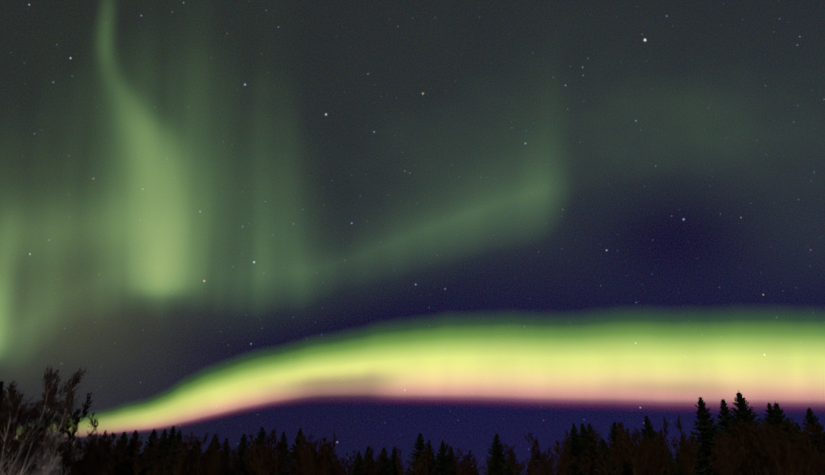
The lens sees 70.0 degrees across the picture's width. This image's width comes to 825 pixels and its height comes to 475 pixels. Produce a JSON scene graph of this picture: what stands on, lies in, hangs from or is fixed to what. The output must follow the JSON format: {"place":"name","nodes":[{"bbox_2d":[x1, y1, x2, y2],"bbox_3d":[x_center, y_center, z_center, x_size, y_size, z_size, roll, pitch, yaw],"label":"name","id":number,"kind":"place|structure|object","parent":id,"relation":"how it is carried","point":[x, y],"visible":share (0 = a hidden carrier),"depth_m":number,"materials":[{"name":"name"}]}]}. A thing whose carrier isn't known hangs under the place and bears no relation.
{"place":"outdoors","nodes":[
{"label":"outdoors","id":0,"kind":"place"},
{"bbox_2d":[202,434,220,474],"bbox_3d":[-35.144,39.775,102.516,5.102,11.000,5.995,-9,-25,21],"label":"spruce","id":1,"kind":"object","parent":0,"point":[211,442],"visible":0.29,"depth_m":103.56,"materials":[{"name":"black plant"}]},
{"bbox_2d":[0,0,824,474],"label":"sky","id":2,"kind":"structure","parent":0,"point":[379,224],"materials":[{"name":"green"}]},
{"bbox_2d":[444,443,456,474],"bbox_3d":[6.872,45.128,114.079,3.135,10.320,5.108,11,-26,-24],"label":"bare tree","id":3,"kind":"object","parent":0,"point":[449,450],"visible":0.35,"depth_m":114.42,"materials":[{"name":"brown plant"}]},
{"bbox_2d":[466,454,481,474],"bbox_3d":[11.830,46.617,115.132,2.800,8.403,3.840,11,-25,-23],"label":"bare tree","id":4,"kind":"object","parent":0,"point":[474,469],"visible":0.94,"depth_m":116.35,"materials":[{"name":"brown plant"}]},
{"bbox_2d":[534,435,549,474],"bbox_3d":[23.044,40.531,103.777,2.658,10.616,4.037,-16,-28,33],"label":"bare tree","id":5,"kind":"object","parent":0,"point":[540,454],"visible":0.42,"depth_m":103.84,"materials":[{"name":"brown plant"}]},
{"bbox_2d":[665,436,680,474],"bbox_3d":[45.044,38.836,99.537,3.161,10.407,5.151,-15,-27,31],"label":"bare tree","id":6,"kind":"object","parent":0,"point":[674,444],"visible":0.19,"depth_m":100.26,"materials":[{"name":"brown plant"}]},
{"label":"snowy ground","id":7,"kind":"structure","parent":0,"visible":0},
{"bbox_2d":[0,381,8,451],"bbox_3d":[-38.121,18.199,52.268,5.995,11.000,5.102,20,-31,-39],"label":"tree","id":8,"kind":"object","parent":7,"relation":"on","point":[1,390],"visible":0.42,"depth_m":54.01,"materials":[{"name":"black plant"}]},
{"bbox_2d":[0,392,24,474],"bbox_3d":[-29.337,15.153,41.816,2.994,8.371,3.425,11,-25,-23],"label":"birch","id":9,"kind":"object","parent":7,"relation":"on","point":[18,403],"visible":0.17,"depth_m":42.43,"materials":[{"name":"brown plant"}]},
{"bbox_2d":[0,435,35,474],"bbox_3d":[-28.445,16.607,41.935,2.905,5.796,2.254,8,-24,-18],"label":"tree","id":10,"kind":"object","parent":7,"relation":"on","point":[11,461],"visible":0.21,"depth_m":41.61,"materials":[{"name":"grey plant"}]},
{"bbox_2d":[0,365,65,474],"bbox_3d":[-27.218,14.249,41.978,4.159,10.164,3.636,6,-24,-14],"label":"birch","id":11,"kind":"object","parent":7,"relation":"on","point":[52,393],"visible":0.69,"depth_m":41.96,"materials":[{"name":"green plant"}]},
{"bbox_2d":[0,366,87,474],"bbox_3d":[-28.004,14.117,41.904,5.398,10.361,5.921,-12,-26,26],"label":"birch","id":12,"kind":"object","parent":7,"relation":"on","point":[10,416],"visible":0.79,"depth_m":40.96,"materials":[{"name":"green plant"}]},
{"bbox_2d":[25,424,67,474],"bbox_3d":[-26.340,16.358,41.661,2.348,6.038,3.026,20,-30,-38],"label":"tree","id":13,"kind":"object","parent":7,"relation":"on","point":[52,466],"visible":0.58,"depth_m":41.73,"materials":[{"name":"grey plant"}]},
{"bbox_2d":[20,387,81,474],"bbox_3d":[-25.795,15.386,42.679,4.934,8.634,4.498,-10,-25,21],"label":"birch","id":14,"kind":"object","parent":7,"relation":"on","point":[67,407],"visible":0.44,"depth_m":42.19,"materials":[{"name":"brown plant"}]},
{"bbox_2d":[49,438,84,474],"bbox_3d":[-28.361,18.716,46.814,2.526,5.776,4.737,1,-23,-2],"label":"tree","id":15,"kind":"object","parent":7,"relation":"on","point":[61,469],"visible":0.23,"depth_m":47.52,"materials":[{"name":"grey plant"}]},
{"bbox_2d":[51,392,96,474],"bbox_3d":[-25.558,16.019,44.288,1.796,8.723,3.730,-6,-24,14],"label":"bare tree","id":16,"kind":"object","parent":7,"relation":"on","point":[75,416],"visible":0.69,"depth_m":44.61,"materials":[{"name":"black plant"}]},
{"bbox_2d":[54,408,113,474],"bbox_3d":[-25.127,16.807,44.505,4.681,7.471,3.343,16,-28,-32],"label":"bare tree","id":17,"kind":"object","parent":7,"relation":"on","point":[87,465],"visible":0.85,"depth_m":44.61,"materials":[{"name":"brown plant"}]},
{"bbox_2d":[84,412,116,474],"bbox_3d":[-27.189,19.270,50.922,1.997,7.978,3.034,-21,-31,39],"label":"bare tree","id":18,"kind":"object","parent":7,"relation":"on","point":[95,426],"visible":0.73,"depth_m":51.04,"materials":[{"name":"black plant"}]},
{"bbox_2d":[94,432,122,474],"bbox_3d":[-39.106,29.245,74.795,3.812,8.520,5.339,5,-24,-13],"label":"bare tree","id":19,"kind":"object","parent":7,"relation":"on","point":[113,435],"visible":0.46,"depth_m":74.48,"materials":[{"name":"brown plant"}]},
{"bbox_2d":[106,432,135,474],"bbox_3d":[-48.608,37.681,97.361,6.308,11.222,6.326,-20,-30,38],"label":"spruce","id":20,"kind":"object","parent":7,"relation":"on","point":[124,470],"visible":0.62,"depth_m":97.60,"materials":[{"name":"green plant"}]},
{"bbox_2d":[127,432,138,474],"bbox_3d":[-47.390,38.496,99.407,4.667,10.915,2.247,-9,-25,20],"label":"bare tree","id":21,"kind":"object","parent":7,"relation":"on","point":[133,443],"visible":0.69,"depth_m":100.45,"materials":[{"name":"brown plant"}]},
{"bbox_2d":[127,430,144,474],"bbox_3d":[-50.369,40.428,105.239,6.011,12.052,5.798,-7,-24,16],"label":"spruce","id":22,"kind":"object","parent":7,"relation":"on","point":[133,435],"visible":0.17,"depth_m":106.14,"materials":[{"name":"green plant"}]},
{"bbox_2d":[127,437,151,474],"bbox_3d":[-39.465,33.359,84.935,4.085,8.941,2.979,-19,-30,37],"label":"bare tree","id":23,"kind":"object","parent":7,"relation":"on","point":[139,462],"visible":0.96,"depth_m":85.00,"materials":[{"name":"brown plant"}]},
{"bbox_2d":[137,428,158,474],"bbox_3d":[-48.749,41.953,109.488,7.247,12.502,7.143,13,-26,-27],"label":"spruce","id":24,"kind":"object","parent":7,"relation":"on","point":[153,434],"visible":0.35,"depth_m":110.00,"materials":[{"name":"green plant"}]},
{"bbox_2d":[139,429,167,474],"bbox_3d":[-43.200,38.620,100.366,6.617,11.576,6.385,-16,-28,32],"label":"spruce","id":25,"kind":"object","parent":7,"relation":"on","point":[159,446],"visible":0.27,"depth_m":100.53,"materials":[{"name":"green plant"}]},
{"bbox_2d":[142,434,172,474],"bbox_3d":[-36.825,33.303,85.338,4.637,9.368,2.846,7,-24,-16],"label":"bare tree","id":26,"kind":"object","parent":7,"relation":"on","point":[163,459],"visible":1,"depth_m":85.62,"materials":[{"name":"brown plant"}]},
{"bbox_2d":[148,426,176,474],"bbox_3d":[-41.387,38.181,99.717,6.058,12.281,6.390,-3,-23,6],"label":"spruce","id":27,"kind":"object","parent":7,"relation":"on","point":[171,437],"visible":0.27,"depth_m":100.45,"materials":[{"name":"green plant"}]},
{"bbox_2d":[154,430,191,474],"bbox_3d":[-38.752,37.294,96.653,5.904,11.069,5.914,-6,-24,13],"label":"spruce","id":28,"kind":"object","parent":7,"relation":"on","point":[179,438],"visible":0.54,"depth_m":96.69,"materials":[{"name":"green plant"}]},
{"bbox_2d":[172,434,193,474],"bbox_3d":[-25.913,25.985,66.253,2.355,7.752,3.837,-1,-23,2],"label":"bare tree","id":29,"kind":"object","parent":7,"relation":"on","point":[184,459],"visible":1,"depth_m":66.48,"materials":[{"name":"brown plant"}]},
{"bbox_2d":[169,432,199,474],"bbox_3d":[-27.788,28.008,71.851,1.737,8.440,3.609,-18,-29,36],"label":"bare tree","id":30,"kind":"object","parent":7,"relation":"on","point":[189,442],"visible":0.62,"depth_m":72.33,"materials":[{"name":"brown plant"}]},
{"bbox_2d":[188,439,203,473],"bbox_3d":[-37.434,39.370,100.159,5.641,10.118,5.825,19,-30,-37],"label":"spruce","id":31,"kind":"object","parent":7,"relation":"on","point":[192,453],"visible":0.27,"depth_m":100.51,"materials":[{"name":"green plant"}]},
{"bbox_2d":[185,437,213,474],"bbox_3d":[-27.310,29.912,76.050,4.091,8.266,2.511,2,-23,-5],"label":"bare tree","id":32,"kind":"object","parent":7,"relation":"on","point":[202,459],"visible":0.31,"depth_m":76.30,"materials":[{"name":"brown plant"}]},
{"bbox_2d":[188,432,216,474],"bbox_3d":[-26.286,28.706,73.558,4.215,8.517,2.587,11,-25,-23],"label":"bare tree","id":33,"kind":"object","parent":7,"relation":"on","point":[207,459],"visible":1,"depth_m":73.91,"materials":[{"name":"brown plant"}]},
{"bbox_2d":[206,433,221,474],"bbox_3d":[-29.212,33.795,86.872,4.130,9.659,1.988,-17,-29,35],"label":"bare tree","id":34,"kind":"object","parent":7,"relation":"on","point":[214,447],"visible":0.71,"depth_m":87.70,"materials":[{"name":"brown plant"}]},
{"bbox_2d":[208,438,236,474],"bbox_3d":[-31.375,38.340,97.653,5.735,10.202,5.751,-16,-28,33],"label":"spruce","id":35,"kind":"object","parent":7,"relation":"on","point":[227,452],"visible":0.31,"depth_m":98.09,"materials":[{"name":"green plant"}]},
{"bbox_2d":[217,441,237,474],"bbox_3d":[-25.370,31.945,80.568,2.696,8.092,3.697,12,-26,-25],"label":"bare tree","id":36,"kind":"object","parent":7,"relation":"on","point":[225,448],"visible":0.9,"depth_m":80.58,"materials":[{"name":"brown plant"}]},
{"bbox_2d":[215,444,243,474],"bbox_3d":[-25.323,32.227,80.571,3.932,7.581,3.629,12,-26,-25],"label":"bare tree","id":37,"kind":"object","parent":7,"relation":"on","point":[220,467],"visible":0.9,"depth_m":80.49,"materials":[{"name":"brown plant"}]},
{"bbox_2d":[233,434,250,474],"bbox_3d":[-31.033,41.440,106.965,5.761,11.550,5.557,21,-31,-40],"label":"spruce","id":38,"kind":"object","parent":7,"relation":"on","point":[242,453],"visible":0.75,"depth_m":107.19,"materials":[{"name":"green plant"}]},
{"bbox_2d":[242,442,259,473],"bbox_3d":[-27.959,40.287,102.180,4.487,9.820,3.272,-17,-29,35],"label":"bare tree","id":39,"kind":"object","parent":7,"relation":"on","point":[248,465],"visible":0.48,"depth_m":102.53,"materials":[{"name":"brown plant"}]},
{"bbox_2d":[240,425,274,474],"bbox_3d":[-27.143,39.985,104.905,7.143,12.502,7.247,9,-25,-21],"label":"spruce","id":40,"kind":"object","parent":7,"relation":"on","point":[262,435],"visible":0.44,"depth_m":105.55,"materials":[{"name":"green plant"}]},
{"bbox_2d":[247,433,282,474],"bbox_3d":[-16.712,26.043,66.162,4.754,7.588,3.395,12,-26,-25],"label":"bare tree","id":41,"kind":"object","parent":7,"relation":"on","point":[267,471],"visible":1,"depth_m":66.03,"materials":[{"name":"brown plant"}]},
{"bbox_2d":[255,430,275,474],"bbox_3d":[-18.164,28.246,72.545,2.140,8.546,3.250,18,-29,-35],"label":"bare tree","id":42,"kind":"object","parent":7,"relation":"on","point":[270,451],"visible":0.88,"depth_m":72.64,"materials":[{"name":"brown plant"}]},
{"bbox_2d":[254,428,283,474],"bbox_3d":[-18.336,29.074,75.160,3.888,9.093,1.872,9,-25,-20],"label":"bare tree","id":43,"kind":"object","parent":7,"relation":"on","point":[264,445],"visible":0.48,"depth_m":75.77,"materials":[{"name":"brown plant"}]},
{"bbox_2d":[272,431,289,474],"bbox_3d":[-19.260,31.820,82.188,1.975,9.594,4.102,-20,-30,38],"label":"bare tree","id":44,"kind":"object","parent":7,"relation":"on","point":[278,446],"visible":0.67,"depth_m":83.31,"materials":[{"name":"brown plant"}]},
{"bbox_2d":[269,432,295,474],"bbox_3d":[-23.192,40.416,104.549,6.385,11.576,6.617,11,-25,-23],"label":"spruce","id":45,"kind":"object","parent":7,"relation":"on","point":[283,439],"visible":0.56,"depth_m":104.91,"materials":[{"name":"green plant"}]},
{"bbox_2d":[285,437,302,474],"bbox_3d":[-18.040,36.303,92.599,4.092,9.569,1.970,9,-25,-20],"label":"bare tree","id":46,"kind":"object","parent":7,"relation":"on","point":[295,453],"visible":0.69,"depth_m":92.92,"materials":[{"name":"brown plant"}]},
{"bbox_2d":[285,428,307,474],"bbox_3d":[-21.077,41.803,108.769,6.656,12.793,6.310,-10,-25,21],"label":"spruce","id":47,"kind":"object","parent":7,"relation":"on","point":[297,441],"visible":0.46,"depth_m":109.28,"materials":[{"name":"green plant"}]},
{"bbox_2d":[298,432,316,474],"bbox_3d":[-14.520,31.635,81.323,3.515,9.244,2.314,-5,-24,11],"label":"bare tree","id":48,"kind":"object","parent":7,"relation":"on","point":[302,455],"visible":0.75,"depth_m":81.80,"materials":[{"name":"brown plant"}]},
{"bbox_2d":[298,434,317,474],"bbox_3d":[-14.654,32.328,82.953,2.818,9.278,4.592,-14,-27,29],"label":"bare tree","id":49,"kind":"object","parent":7,"relation":"on","point":[308,450],"visible":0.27,"depth_m":83.42,"materials":[{"name":"brown plant"}]},
{"bbox_2d":[303,442,327,474],"bbox_3d":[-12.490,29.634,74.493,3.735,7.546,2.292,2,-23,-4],"label":"bare tree","id":50,"kind":"object","parent":7,"relation":"on","point":[308,463],"visible":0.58,"depth_m":74.98,"materials":[{"name":"brown plant"}]},
{"bbox_2d":[304,439,327,474],"bbox_3d":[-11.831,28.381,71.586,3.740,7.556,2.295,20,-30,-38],"label":"bare tree","id":51,"kind":"object","parent":7,"relation":"on","point":[317,465],"visible":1,"depth_m":72.06,"materials":[{"name":"brown plant"}]},
{"bbox_2d":[322,433,337,474],"bbox_3d":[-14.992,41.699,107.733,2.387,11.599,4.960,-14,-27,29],"label":"bare tree","id":52,"kind":"object","parent":7,"relation":"on","point":[333,442],"visible":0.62,"depth_m":108.08,"materials":[{"name":"brown plant"}]},
{"bbox_2d":[324,442,348,474],"bbox_3d":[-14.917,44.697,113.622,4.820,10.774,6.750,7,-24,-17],"label":"bare tree","id":53,"kind":"object","parent":7,"relation":"on","point":[339,471],"visible":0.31,"depth_m":112.66,"materials":[{"name":"brown plant"}]},
{"bbox_2d":[321,436,357,474],"bbox_3d":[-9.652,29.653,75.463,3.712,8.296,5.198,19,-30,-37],"label":"bare tree","id":54,"kind":"object","parent":7,"relation":"on","point":[339,463],"visible":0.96,"depth_m":75.55,"materials":[{"name":"brown plant"}]},
{"bbox_2d":[350,452,366,474],"bbox_3d":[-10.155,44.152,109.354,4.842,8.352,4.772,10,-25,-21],"label":"spruce","id":55,"kind":"object","parent":7,"relation":"on","point":[358,470],"visible":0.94,"depth_m":109.73,"materials":[{"name":"green plant"}]},
{"bbox_2d":[361,449,371,474],"bbox_3d":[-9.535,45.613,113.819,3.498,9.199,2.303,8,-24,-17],"label":"bare tree","id":56,"kind":"object","parent":7,"relation":"on","point":[367,463],"visible":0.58,"depth_m":114.79,"materials":[{"name":"brown plant"}]},
{"bbox_2d":[354,449,384,474],"bbox_3d":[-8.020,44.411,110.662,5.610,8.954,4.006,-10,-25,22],"label":"bare tree","id":57,"kind":"object","parent":7,"relation":"on","point":[375,465],"visible":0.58,"depth_m":111.21,"materials":[{"name":"brown plant"}]},
{"bbox_2d":[362,446,377,474],"bbox_3d":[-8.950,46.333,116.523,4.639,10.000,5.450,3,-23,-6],"label":"spruce","id":58,"kind":"object","parent":7,"relation":"on","point":[365,454],"visible":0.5,"depth_m":117.28,"materials":[{"name":"black plant"}]},
{"bbox_2d":[376,447,396,474],"bbox_3d":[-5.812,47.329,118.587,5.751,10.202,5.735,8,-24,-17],"label":"spruce","id":59,"kind":"object","parent":7,"relation":"on","point":[384,470],"visible":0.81,"depth_m":118.63,"materials":[{"name":"green plant"}]},
{"bbox_2d":[387,445,404,474],"bbox_3d":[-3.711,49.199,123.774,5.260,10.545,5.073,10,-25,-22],"label":"spruce","id":60,"kind":"object","parent":7,"relation":"on","point":[393,458],"visible":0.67,"depth_m":124.26,"materials":[{"name":"green plant"}]},
{"bbox_2d":[395,446,409,474],"bbox_3d":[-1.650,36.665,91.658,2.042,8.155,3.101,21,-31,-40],"label":"bare tree","id":61,"kind":"object","parent":7,"relation":"on","point":[400,470],"visible":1,"depth_m":91.96,"materials":[{"name":"brown plant"}]},
{"bbox_2d":[406,433,426,473],"bbox_3d":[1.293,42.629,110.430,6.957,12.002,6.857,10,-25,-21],"label":"spruce","id":62,"kind":"object","parent":7,"relation":"on","point":[419,446],"visible":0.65,"depth_m":111.24,"materials":[{"name":"green plant"}]},
{"bbox_2d":[410,451,427,474],"bbox_3d":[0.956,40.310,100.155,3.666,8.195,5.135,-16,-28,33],"label":"bare tree","id":63,"kind":"object","parent":7,"relation":"on","point":[417,471],"visible":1,"depth_m":100.78,"materials":[{"name":"brown plant"}]},
{"bbox_2d":[418,444,436,474],"bbox_3d":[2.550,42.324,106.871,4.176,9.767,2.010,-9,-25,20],"label":"bare tree","id":64,"kind":"object","parent":7,"relation":"on","point":[428,457],"visible":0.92,"depth_m":107.22,"materials":[{"name":"brown plant"}]},
{"bbox_2d":[418,439,442,474],"bbox_3d":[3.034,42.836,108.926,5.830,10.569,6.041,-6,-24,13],"label":"spruce","id":65,"kind":"object","parent":7,"relation":"on","point":[430,450],"visible":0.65,"depth_m":108.91,"materials":[{"name":"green plant"}]},
{"bbox_2d":[434,440,453,474],"bbox_3d":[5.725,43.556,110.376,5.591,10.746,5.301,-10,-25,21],"label":"spruce","id":66,"kind":"object","parent":7,"relation":"on","point":[442,460],"visible":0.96,"depth_m":110.45,"materials":[{"name":"green plant"}]},
{"bbox_2d":[449,447,473,474],"bbox_3d":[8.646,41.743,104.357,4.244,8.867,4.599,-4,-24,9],"label":"bare tree","id":67,"kind":"object","parent":7,"relation":"on","point":[460,464],"visible":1,"depth_m":104.15,"materials":[{"name":"brown plant"}]},
{"bbox_2d":[482,433,507,474],"bbox_3d":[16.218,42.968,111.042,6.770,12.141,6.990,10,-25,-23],"label":"spruce","id":68,"kind":"object","parent":7,"relation":"on","point":[497,449],"visible":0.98,"depth_m":111.06,"materials":[{"name":"green plant"}]},
{"bbox_2d":[495,442,515,474],"bbox_3d":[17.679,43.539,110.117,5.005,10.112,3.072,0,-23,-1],"label":"bare tree","id":69,"kind":"object","parent":7,"relation":"on","point":[514,445],"visible":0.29,"depth_m":110.88,"materials":[{"name":"brown plant"}]},
{"bbox_2d":[500,449,522,474],"bbox_3d":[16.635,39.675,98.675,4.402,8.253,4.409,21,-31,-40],"label":"spruce","id":70,"kind":"object","parent":7,"relation":"on","point":[509,472],"visible":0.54,"depth_m":98.69,"materials":[{"name":"green plant"}]},
{"bbox_2d":[504,445,523,474],"bbox_3d":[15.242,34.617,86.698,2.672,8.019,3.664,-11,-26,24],"label":"bare tree","id":71,"kind":"object","parent":7,"relation":"on","point":[516,467],"visible":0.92,"depth_m":86.90,"materials":[{"name":"brown plant"}]},
{"bbox_2d":[512,432,546,474],"bbox_3d":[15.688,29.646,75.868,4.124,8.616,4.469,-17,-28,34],"label":"bare tree","id":72,"kind":"object","parent":7,"relation":"on","point":[535,455],"visible":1,"depth_m":75.76,"materials":[{"name":"brown plant"}]},
{"bbox_2d":[537,450,551,474],"bbox_3d":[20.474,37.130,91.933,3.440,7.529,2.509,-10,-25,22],"label":"bare tree","id":73,"kind":"object","parent":7,"relation":"on","point":[546,471],"visible":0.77,"depth_m":92.02,"materials":[{"name":"brown plant"}]},
{"bbox_2d":[549,440,571,474],"bbox_3d":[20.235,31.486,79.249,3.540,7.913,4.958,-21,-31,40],"label":"bare tree","id":74,"kind":"object","parent":7,"relation":"on","point":[556,448],"visible":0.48,"depth_m":78.79,"materials":[{"name":"brown plant"}]},
{"bbox_2d":[550,443,575,474],"bbox_3d":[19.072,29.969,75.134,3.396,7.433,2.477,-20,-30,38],"label":"bare tree","id":75,"kind":"object","parent":7,"relation":"on","point":[560,466],"visible":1,"depth_m":75.61,"materials":[{"name":"brown plant"}]},
{"bbox_2d":[558,438,585,474],"bbox_3d":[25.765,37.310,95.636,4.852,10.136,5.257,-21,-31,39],"label":"bare tree","id":76,"kind":"object","parent":7,"relation":"on","point":[568,456],"visible":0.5,"depth_m":95.02,"materials":[{"name":"brown plant"}]},
{"bbox_2d":[562,422,593,474],"bbox_3d":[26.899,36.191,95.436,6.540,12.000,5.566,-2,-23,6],"label":"spruce","id":77,"kind":"object","parent":7,"relation":"on","point":[575,444],"visible":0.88,"depth_m":95.73,"materials":[{"name":"green plant"}]},
{"bbox_2d":[579,423,601,473],"bbox_3d":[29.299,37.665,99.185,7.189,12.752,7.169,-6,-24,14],"label":"spruce","id":78,"kind":"object","parent":7,"relation":"on","point":[582,429],"visible":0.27,"depth_m":100.65,"materials":[{"name":"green plant"}]},
{"bbox_2d":[579,423,605,474],"bbox_3d":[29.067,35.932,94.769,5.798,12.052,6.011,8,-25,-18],"label":"spruce","id":79,"kind":"object","parent":7,"relation":"on","point":[589,438],"visible":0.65,"depth_m":94.90,"materials":[{"name":"green plant"}]},
{"bbox_2d":[592,438,620,474],"bbox_3d":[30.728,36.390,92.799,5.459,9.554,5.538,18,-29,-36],"label":"spruce","id":80,"kind":"object","parent":7,"relation":"on","point":[603,442],"visible":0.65,"depth_m":93.14,"materials":[{"name":"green plant"}]},
{"bbox_2d":[588,428,630,474],"bbox_3d":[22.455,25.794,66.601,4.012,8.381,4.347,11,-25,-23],"label":"bare tree","id":81,"kind":"object","parent":7,"relation":"on","point":[619,460],"visible":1,"depth_m":66.66,"materials":[{"name":"brown plant"}]},
{"bbox_2d":[607,422,623,474],"bbox_3d":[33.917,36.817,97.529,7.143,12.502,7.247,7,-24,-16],"label":"spruce","id":82,"kind":"object","parent":7,"relation":"on","point":[613,432],"visible":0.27,"depth_m":98.72,"materials":[{"name":"green plant"}]},
{"bbox_2d":[606,421,633,474],"bbox_3d":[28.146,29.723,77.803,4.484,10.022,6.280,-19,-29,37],"label":"bare tree","id":83,"kind":"object","parent":7,"relation":"on","point":[617,442],"visible":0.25,"depth_m":77.10,"materials":[{"name":"brown plant"}]},
{"bbox_2d":[616,432,639,474],"bbox_3d":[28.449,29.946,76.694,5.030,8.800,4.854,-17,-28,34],"label":"spruce","id":84,"kind":"object","parent":7,"relation":"on","point":[624,470],"visible":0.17,"depth_m":76.43,"materials":[{"name":"green plant"}]},
{"bbox_2d":[618,425,647,474],"bbox_3d":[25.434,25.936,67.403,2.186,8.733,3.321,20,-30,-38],"label":"bare tree","id":85,"kind":"object","parent":7,"relation":"on","point":[628,451],"visible":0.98,"depth_m":67.64,"materials":[{"name":"brown plant"}]},
{"bbox_2d":[629,427,650,474],"bbox_3d":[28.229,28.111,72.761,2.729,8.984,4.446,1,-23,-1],"label":"bare tree","id":86,"kind":"object","parent":7,"relation":"on","point":[635,441],"visible":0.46,"depth_m":74.08,"materials":[{"name":"brown plant"}]},
{"bbox_2d":[616,422,666,474],"bbox_3d":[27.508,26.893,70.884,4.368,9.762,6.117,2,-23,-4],"label":"bare tree","id":87,"kind":"object","parent":7,"relation":"on","point":[656,458],"visible":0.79,"depth_m":69.68,"materials":[{"name":"brown plant"}]},
{"bbox_2d":[639,416,675,471],"bbox_3d":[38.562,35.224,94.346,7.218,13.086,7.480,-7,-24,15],"label":"spruce","id":88,"kind":"object","parent":7,"relation":"on","point":[648,428],"visible":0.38,"depth_m":95.81,"materials":[{"name":"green plant"}]},
{"bbox_2d":[651,433,671,474],"bbox_3d":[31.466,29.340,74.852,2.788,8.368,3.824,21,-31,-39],"label":"bare tree","id":89,"kind":"object","parent":7,"relation":"on","point":[662,463],"visible":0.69,"depth_m":74.74,"materials":[{"name":"brown plant"}]},
{"bbox_2d":[648,432,679,474],"bbox_3d":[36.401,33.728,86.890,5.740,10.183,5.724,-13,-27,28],"label":"spruce","id":90,"kind":"object","parent":7,"relation":"on","point":[671,467],"visible":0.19,"depth_m":86.87,"materials":[{"name":"green plant"}]},
{"bbox_2d":[648,417,683,474],"bbox_3d":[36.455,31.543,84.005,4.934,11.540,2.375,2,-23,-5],"label":"bare tree","id":91,"kind":"object","parent":7,"relation":"on","point":[665,425],"visible":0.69,"depth_m":84.80,"materials":[{"name":"brown plant"}]},
{"bbox_2d":[674,416,695,474],"bbox_3d":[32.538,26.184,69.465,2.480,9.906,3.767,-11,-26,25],"label":"bare tree","id":92,"kind":"object","parent":7,"relation":"on","point":[679,425],"visible":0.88,"depth_m":69.36,"materials":[{"name":"brown plant"}]},
{"bbox_2d":[670,437,703,474],"bbox_3d":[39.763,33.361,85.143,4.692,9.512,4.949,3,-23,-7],"label":"spruce","id":93,"kind":"object","parent":7,"relation":"on","point":[678,467],"visible":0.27,"depth_m":85.33,"materials":[{"name":"green plant"}]},
{"bbox_2d":[678,437,700,474],"bbox_3d":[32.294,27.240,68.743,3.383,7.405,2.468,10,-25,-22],"label":"bare tree","id":94,"kind":"object","parent":7,"relation":"on","point":[693,462],"visible":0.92,"depth_m":68.84,"materials":[{"name":"brown plant"}]},
{"bbox_2d":[682,397,740,474],"bbox_3d":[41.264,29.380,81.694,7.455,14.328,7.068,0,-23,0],"label":"spruce","id":95,"kind":"object","parent":7,"relation":"on","point":[706,429],"visible":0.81,"depth_m":81.68,"materials":[{"name":"black plant"}]},
{"bbox_2d":[708,425,744,474],"bbox_3d":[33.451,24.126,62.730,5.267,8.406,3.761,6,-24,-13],"label":"bare tree","id":96,"kind":"object","parent":7,"relation":"on","point":[715,466],"visible":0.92,"depth_m":62.56,"materials":[{"name":"brown plant"}]},
{"bbox_2d":[714,399,750,472],"bbox_3d":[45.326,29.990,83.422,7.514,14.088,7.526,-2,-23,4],"label":"spruce","id":97,"kind":"object","parent":7,"relation":"on","point":[726,415],"visible":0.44,"depth_m":85.19,"materials":[{"name":"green plant"}]},
{"bbox_2d":[724,391,785,474],"bbox_3d":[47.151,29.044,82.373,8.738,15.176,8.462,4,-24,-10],"label":"spruce","id":98,"kind":"object","parent":7,"relation":"on","point":[742,411],"visible":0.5,"depth_m":83.44,"materials":[{"name":"green plant"}]},
{"bbox_2d":[741,420,779,474],"bbox_3d":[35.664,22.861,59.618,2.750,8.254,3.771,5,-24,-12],"label":"bare tree","id":99,"kind":"object","parent":7,"relation":"on","point":[760,455],"visible":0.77,"depth_m":59.70,"materials":[{"name":"brown plant"}]},
{"bbox_2d":[747,421,792,474],"bbox_3d":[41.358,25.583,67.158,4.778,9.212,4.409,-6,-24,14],"label":"bare tree","id":100,"kind":"object","parent":7,"relation":"on","point":[779,447],"visible":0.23,"depth_m":67.56,"materials":[{"name":"brown plant"}]},
{"bbox_2d":[761,402,797,442],"bbox_3d":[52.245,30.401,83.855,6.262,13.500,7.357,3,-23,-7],"label":"spruce","id":101,"kind":"object","parent":7,"relation":"on","point":[769,411],"visible":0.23,"depth_m":85.23,"materials":[{"name":"black plant"}]},
{"bbox_2d":[762,419,802,474],"bbox_3d":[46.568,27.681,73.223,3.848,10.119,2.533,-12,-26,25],"label":"bare tree","id":102,"kind":"object","parent":7,"relation":"on","point":[770,430],"visible":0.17,"depth_m":73.81,"materials":[{"name":"brown plant"}]},
{"bbox_2d":[755,418,812,474],"bbox_3d":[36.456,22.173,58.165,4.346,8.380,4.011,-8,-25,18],"label":"bare tree","id":103,"kind":"object","parent":7,"relation":"on","point":[768,448],"visible":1,"depth_m":58.34,"materials":[{"name":"brown plant"}]},
{"bbox_2d":[765,401,804,474],"bbox_3d":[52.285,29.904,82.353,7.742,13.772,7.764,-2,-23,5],"label":"spruce","id":104,"kind":"object","parent":7,"relation":"on","point":[777,414],"visible":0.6,"depth_m":83.27,"materials":[{"name":"black plant"}]},
{"bbox_2d":[770,423,820,474],"bbox_3d":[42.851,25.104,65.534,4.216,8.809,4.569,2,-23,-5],"label":"bare tree","id":105,"kind":"object","parent":7,"relation":"on","point":[805,452],"visible":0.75,"depth_m":65.26,"materials":[{"name":"brown plant"}]},
{"bbox_2d":[785,425,824,474],"bbox_3d":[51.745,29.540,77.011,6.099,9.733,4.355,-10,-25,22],"label":"bare tree","id":106,"kind":"object","parent":7,"relation":"on","point":[820,428],"visible":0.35,"depth_m":77.85,"materials":[{"name":"brown plant"}]},
{"bbox_2d":[794,427,816,474],"bbox_3d":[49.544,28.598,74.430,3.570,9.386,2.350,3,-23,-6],"label":"bare tree","id":107,"kind":"object","parent":7,"relation":"on","point":[807,432],"visible":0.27,"depth_m":75.32,"materials":[{"name":"brown plant"}]},
{"bbox_2d":[792,422,824,474],"bbox_3d":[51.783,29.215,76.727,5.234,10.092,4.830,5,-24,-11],"label":"bare tree","id":108,"kind":"object","parent":7,"relation":"on","point":[817,458],"visible":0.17,"depth_m":76.97,"materials":[{"name":"brown plant"}]},
{"bbox_2d":[799,407,824,474],"bbox_3d":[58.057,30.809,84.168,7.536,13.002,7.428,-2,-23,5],"label":"spruce","id":109,"kind":"object","parent":7,"relation":"on","point":[810,417],"visible":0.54,"depth_m":85.12,"materials":[{"name":"black plant"}]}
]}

